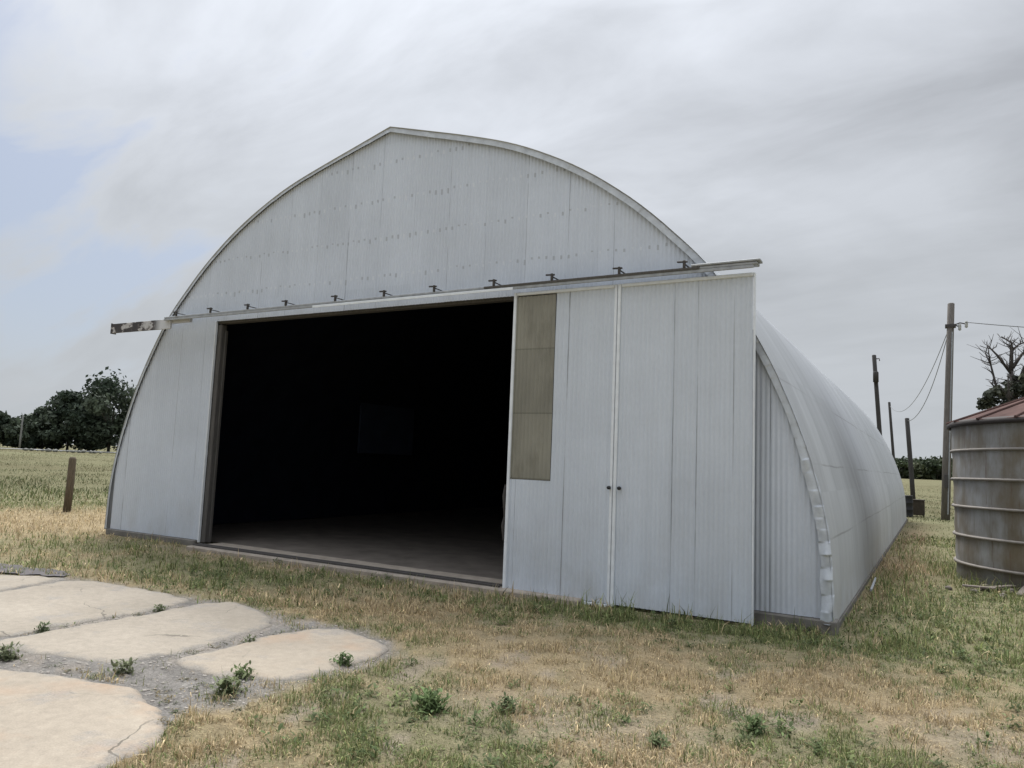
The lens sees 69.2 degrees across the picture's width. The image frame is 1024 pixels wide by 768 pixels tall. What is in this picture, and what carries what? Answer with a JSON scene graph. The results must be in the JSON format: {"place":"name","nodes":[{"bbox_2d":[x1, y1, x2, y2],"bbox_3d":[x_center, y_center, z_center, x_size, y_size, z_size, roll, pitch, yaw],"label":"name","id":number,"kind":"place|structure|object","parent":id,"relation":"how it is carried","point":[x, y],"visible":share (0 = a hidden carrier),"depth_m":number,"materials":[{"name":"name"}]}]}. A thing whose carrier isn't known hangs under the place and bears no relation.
{"place":"outdoors","nodes":[
{"label":"outdoors","id":0,"kind":"place"},
{"bbox_2d":[6,448,115,452],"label":"road","id":1,"kind":"structure","parent":0,"point":[45,449],"depth_m":98.20,"materials":[{"name":"grey asphalt"}]},
{"bbox_2d":[0,598,397,720],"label":"gravel","id":2,"kind":"structure","parent":0,"point":[126,675],"depth_m":5.33,"materials":[{"name":"grey gravel"}]},
{"bbox_2d":[0,443,1023,767],"bbox_3d":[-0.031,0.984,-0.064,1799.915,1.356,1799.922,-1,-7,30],"label":"ground","id":3,"kind":"structure","parent":0,"point":[434,661],"depth_m":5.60,"materials":[{"name":"brown plant"}]},
{"bbox_2d":[0,411,11,446],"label":"tree","id":4,"kind":"object","parent":3,"relation":"on","point":[5,419],"visible":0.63,"depth_m":108.14,"materials":[{"name":"green plant"}]},
{"bbox_2d":[0,641,23,660],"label":"weed","id":5,"kind":"object","parent":3,"relation":"on","point":[4,653],"visible":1,"depth_m":5.49,"materials":[{"name":"green plant"}]},
{"bbox_2d":[18,415,23,448],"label":"utility pole","id":6,"kind":"object","parent":3,"relation":"on","point":[20,438],"visible":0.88,"depth_m":104.25,"materials":[{"name":"wood"}]},
{"bbox_2d":[1,416,41,448],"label":"tree","id":7,"kind":"object","parent":3,"relation":"on","point":[29,439],"visible":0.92,"depth_m":107.36,"materials":[{"name":"green plant"}]},
{"bbox_2d":[0,575,56,590],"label":"concrete slab","id":8,"kind":"structure","parent":3,"relation":"on","point":[8,582],"depth_m":8.55,"materials":[{"name":"beige concrete"}]},
{"bbox_2d":[11,414,46,448],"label":"tree","id":9,"kind":"object","parent":3,"relation":"on","point":[36,446],"visible":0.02,"depth_m":116.34,"materials":[{"name":"green plant"}]},
{"bbox_2d":[0,563,69,575],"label":"asphalt patch","id":10,"kind":"object","parent":3,"relation":"on","point":[27,571],"visible":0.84,"depth_m":9.21,"materials":[{"name":"grey asphalt"}]},
{"bbox_2d":[34,621,51,632],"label":"weed","id":11,"kind":"object","parent":3,"relation":"on","point":[44,627],"visible":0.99,"depth_m":6.36,"materials":[{"name":"green plant"}]},
{"bbox_2d":[26,405,65,449],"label":"tree","id":12,"kind":"object","parent":3,"relation":"on","point":[38,411],"visible":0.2,"depth_m":111.38,"materials":[{"name":"green plant"}]},
{"bbox_2d":[63,457,75,511],"bbox_3d":[-10.592,2.501,17.768,0.197,1.502,0.184,-1,-7,30],"label":"fence post","id":13,"kind":"object","parent":3,"relation":"on","point":[68,497],"visible":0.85,"depth_m":17.72,"materials":[{"name":"brown wood"}]},
{"bbox_2d":[36,389,109,450],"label":"tree","id":14,"kind":"object","parent":3,"relation":"on","point":[61,401],"visible":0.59,"depth_m":110.33,"materials":[{"name":"green plant"}]},
{"bbox_2d":[0,669,163,767],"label":"concrete slab","id":15,"kind":"structure","parent":3,"relation":"on","point":[51,721],"depth_m":4.26,"materials":[{"name":"beige concrete"}]},
{"bbox_2d":[0,581,188,636],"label":"concrete slab","id":16,"kind":"structure","parent":3,"relation":"on","point":[23,611],"depth_m":7.45,"materials":[{"name":"beige concrete"}]},
{"bbox_2d":[73,412,115,449],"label":"tree","id":17,"kind":"object","parent":3,"relation":"on","point":[104,447],"visible":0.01,"depth_m":117.04,"materials":[{"name":"green plant"}]},
{"bbox_2d":[60,366,136,451],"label":"tree","id":18,"kind":"object","parent":3,"relation":"on","point":[102,395],"visible":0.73,"depth_m":109.75,"materials":[{"name":"green plant"}]},
{"bbox_2d":[107,657,143,675],"bbox_3d":[-2.746,2.001,5.267,0.246,0.112,0.213,-1,-7,30],"label":"weed","id":19,"kind":"object","parent":3,"relation":"on","point":[126,664],"visible":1,"depth_m":5.26,"materials":[{"name":"green plant"}]},
{"bbox_2d":[0,602,272,662],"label":"concrete slab","id":20,"kind":"structure","parent":3,"relation":"on","point":[176,630],"depth_m":6.33,"materials":[{"name":"beige concrete"}]},
{"bbox_2d":[152,604,165,611],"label":"weed","id":21,"kind":"object","parent":3,"relation":"on","point":[159,608],"visible":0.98,"depth_m":7.30,"materials":[{"name":"green plant"}]},
{"bbox_2d":[205,670,247,696],"bbox_3d":[-1.890,1.987,4.940,0.241,0.141,0.277,2,-6,7],"label":"weed","id":22,"kind":"object","parent":3,"relation":"on","point":[222,683],"visible":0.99,"depth_m":4.91,"materials":[{"name":"green plant"}]},
{"bbox_2d":[230,660,256,679],"bbox_3d":[-1.904,2.041,5.286,0.208,0.103,0.204,7,-8,-38],"label":"weed","id":23,"kind":"object","parent":3,"relation":"on","point":[241,670],"visible":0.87,"depth_m":5.27,"materials":[{"name":"green plant"}]},
{"bbox_2d":[243,634,255,642],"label":"weed","id":24,"kind":"object","parent":3,"relation":"on","point":[249,638],"visible":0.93,"depth_m":6.24,"materials":[{"name":"green plant"}]},
{"bbox_2d":[174,629,388,680],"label":"concrete slab","id":25,"kind":"structure","parent":3,"relation":"on","point":[298,655],"depth_m":5.84,"materials":[{"name":"beige concrete"}]},
{"bbox_2d":[329,651,359,666],"bbox_3d":[-1.287,2.110,5.712,0.181,0.103,0.250,-8,-12,59],"label":"weed","id":26,"kind":"object","parent":3,"relation":"on","point":[342,661],"visible":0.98,"depth_m":5.69,"materials":[{"name":"green plant"}]},
{"bbox_2d":[404,686,451,717],"bbox_3d":[-0.518,2.051,4.822,0.330,0.140,0.314,-1,-7,30],"label":"weed","id":27,"kind":"object","parent":3,"relation":"on","point":[431,699],"visible":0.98,"depth_m":4.79,"materials":[{"name":"green plant"}]},
{"bbox_2d":[486,691,521,713],"bbox_3d":[-0.034,2.096,4.867,0.209,0.098,0.183,7,-7,-35],"label":"weed","id":28,"kind":"object","parent":3,"relation":"on","point":[506,699],"visible":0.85,"depth_m":4.86,"materials":[{"name":"green plant"}]},
{"bbox_2d":[104,126,907,635],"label":"hangar","id":29,"kind":"structure","parent":3,"relation":"on","point":[596,386],"depth_m":10.55,"materials":[{"name":"metal"}]},
{"bbox_2d":[200,506,505,579],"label":"hangar floor","id":30,"kind":"structure","parent":29,"relation":"in","point":[468,541],"depth_m":14.40,"materials":[{"name":"grey concrete"}]},
{"bbox_2d":[502,284,617,606],"bbox_3d":[0.592,0.711,9.238,1.445,3.855,0.149,-1,-7,30],"label":"sliding door","id":31,"kind":"structure","parent":29,"relation":"in","point":[558,532],"depth_m":9.22,"materials":[{"name":"metal"}]},
{"bbox_2d":[610,272,755,625],"bbox_3d":[1.933,0.676,8.480,1.615,3.835,0.149,-1,-7,30],"label":"sliding door","id":32,"kind":"structure","parent":29,"relation":"in","point":[683,505],"depth_m":8.45,"materials":[{"name":"metal"}]},
{"bbox_2d":[644,730,671,747],"bbox_3d":[0.859,2.084,4.350,0.172,0.081,0.179,-1,-7,30],"label":"weed","id":33,"kind":"object","parent":3,"relation":"on","point":[659,741],"visible":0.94,"depth_m":4.35,"materials":[{"name":"green plant"}]},
{"bbox_2d":[735,713,771,737],"bbox_3d":[1.504,2.126,4.640,0.204,0.110,0.241,5,-6,-22],"label":"weed","id":34,"kind":"object","parent":3,"relation":"on","point":[755,729],"visible":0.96,"depth_m":4.62,"materials":[{"name":"green plant"}]},
{"bbox_2d":[870,577,876,590],"bbox_3d":[5.331,2.939,10.947,0.037,0.044,1.401,-1,-7,28],"label":"metal pipe","id":35,"kind":"object","parent":3,"relation":"on","point":[873,584],"visible":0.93,"depth_m":10.76,"materials":[{"name":"grey metal"}]},
{"bbox_2d":[872,355,881,434],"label":"utility pole","id":36,"kind":"object","parent":3,"relation":"on","point":[876,390],"visible":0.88,"depth_m":43.13,"materials":[{"name":"wood"}]},
{"bbox_2d":[888,402,894,459],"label":"utility pole","id":37,"kind":"object","parent":3,"relation":"on","point":[891,431],"visible":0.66,"depth_m":62.26,"materials":[{"name":"brown wood"}]},
{"bbox_2d":[905,418,915,498],"bbox_3d":[21.193,4.386,39.473,0.494,5.165,0.240,-1,-7,30],"label":"utility pole","id":38,"kind":"object","parent":3,"relation":"on","point":[910,458],"visible":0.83,"depth_m":39.45,"materials":[{"name":"brown wood"}]},
{"bbox_2d":[895,455,926,478],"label":"tree","id":39,"kind":"object","parent":3,"relation":"on","point":[902,465],"visible":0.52,"depth_m":167.12,"materials":[{"name":"green plant"}]},
{"bbox_2d":[913,499,924,515],"bbox_3d":[17.160,5.266,31.470,0.620,0.740,0.540,-1,-7,30],"label":"metal box","id":40,"kind":"object","parent":3,"relation":"on","point":[918,506],"visible":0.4,"depth_m":31.22,"materials":[{"name":"metal"}]},
{"bbox_2d":[913,457,931,479],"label":"tree","id":41,"kind":"object","parent":3,"relation":"on","point":[920,460],"visible":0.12,"depth_m":173.29,"materials":[{"name":"green plant"}]},
{"bbox_2d":[917,456,952,480],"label":"tree","id":42,"kind":"object","parent":3,"relation":"on","point":[932,466],"visible":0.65,"depth_m":169.96,"materials":[{"name":"green plant"}]},
{"bbox_2d":[941,303,967,519],"bbox_3d":[17.742,1.242,29.796,1.100,9.136,0.411,-1,-7,30],"label":"utility pole","id":43,"kind":"object","parent":3,"relation":"on","point":[950,325],"visible":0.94,"depth_m":29.83,"materials":[{"name":"wood"}]},
{"bbox_2d":[893,334,946,411],"bbox_3d":[24.782,0.542,46.311,0.026,1.727,35.505,0,-6,23],"label":"power line","id":44,"kind":"object","parent":43,"relation":"attached to","point":[928,376],"visible":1,"depth_m":36.40,"materials":[{"name":"grey metal"}]},
{"bbox_2d":[909,342,945,420],"bbox_3d":[19.472,-0.056,34.994,0.026,3.005,10.562,0,-6,20],"label":"power line","id":45,"kind":"object","parent":43,"relation":"attached to","point":[933,382],"visible":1,"depth_m":32.97,"materials":[{"name":"grey metal"}]},
{"bbox_2d":[965,322,1020,326],"bbox_3d":[24.288,-2.168,25.526,14.900,1.081,0.031,-2,-7,35],"label":"power line","id":46,"kind":"object","parent":43,"relation":"attached to","point":[993,324],"visible":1,"depth_m":29.31,"materials":[{"name":"grey metal"}]},
{"bbox_2d":[962,584,995,588],"bbox_3d":[6.925,3.009,11.015,0.420,0.025,0.090,-3,-8,35],"label":"board","id":47,"kind":"object","parent":3,"relation":"on","point":[976,586],"visible":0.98,"depth_m":10.99,"materials":[{"name":"grey wood"}]},
{"bbox_2d":[946,397,1023,590],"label":"grain bin","id":48,"kind":"object","parent":3,"relation":"on","point":[987,452],"visible":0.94,"depth_m":11.56,"materials":[{"name":"metal"}]},
{"bbox_2d":[967,327,1023,409],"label":"half dead tree","id":49,"kind":"object","parent":3,"relation":"on","point":[1013,389],"visible":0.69,"depth_m":22.63,"materials":[{"name":"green plant"}]},
{"bbox_2d":[1016,586,1023,595],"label":"stone","id":50,"kind":"object","parent":3,"relation":"on","point":[1020,592],"visible":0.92,"depth_m":10.73,"materials":[{"name":"grey stone"}]},
{"bbox_2d":[0,0,1023,459],"label":"sky","id":51,"kind":"structure","parent":0,"point":[869,153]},
{"bbox_2d":[905,495,912,516],"bbox_3d":[16.394,5.055,30.775,0.426,0.892,0.426,-1,-7,30],"label":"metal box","id":52,"kind":"object","parent":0,"point":[909,504],"visible":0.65,"depth_m":30.60,"materials":[{"name":"black metal"}]},
{"bbox_3d":[7.006,3.074,11.080,0.064,0.041,0.059,-1,-7,30],"label":"rubble stone","id":53,"kind":"object","parent":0,"visible":0},
{"bbox_2d":[980,585,1015,589],"bbox_3d":[7.241,3.024,11.065,0.500,0.024,0.090,-5,-6,0],"label":"board","id":54,"kind":"object","parent":53,"relation":"on","point":[999,586],"visible":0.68,"depth_m":11.03,"materials":[{"name":"grey wood"}]}
]}

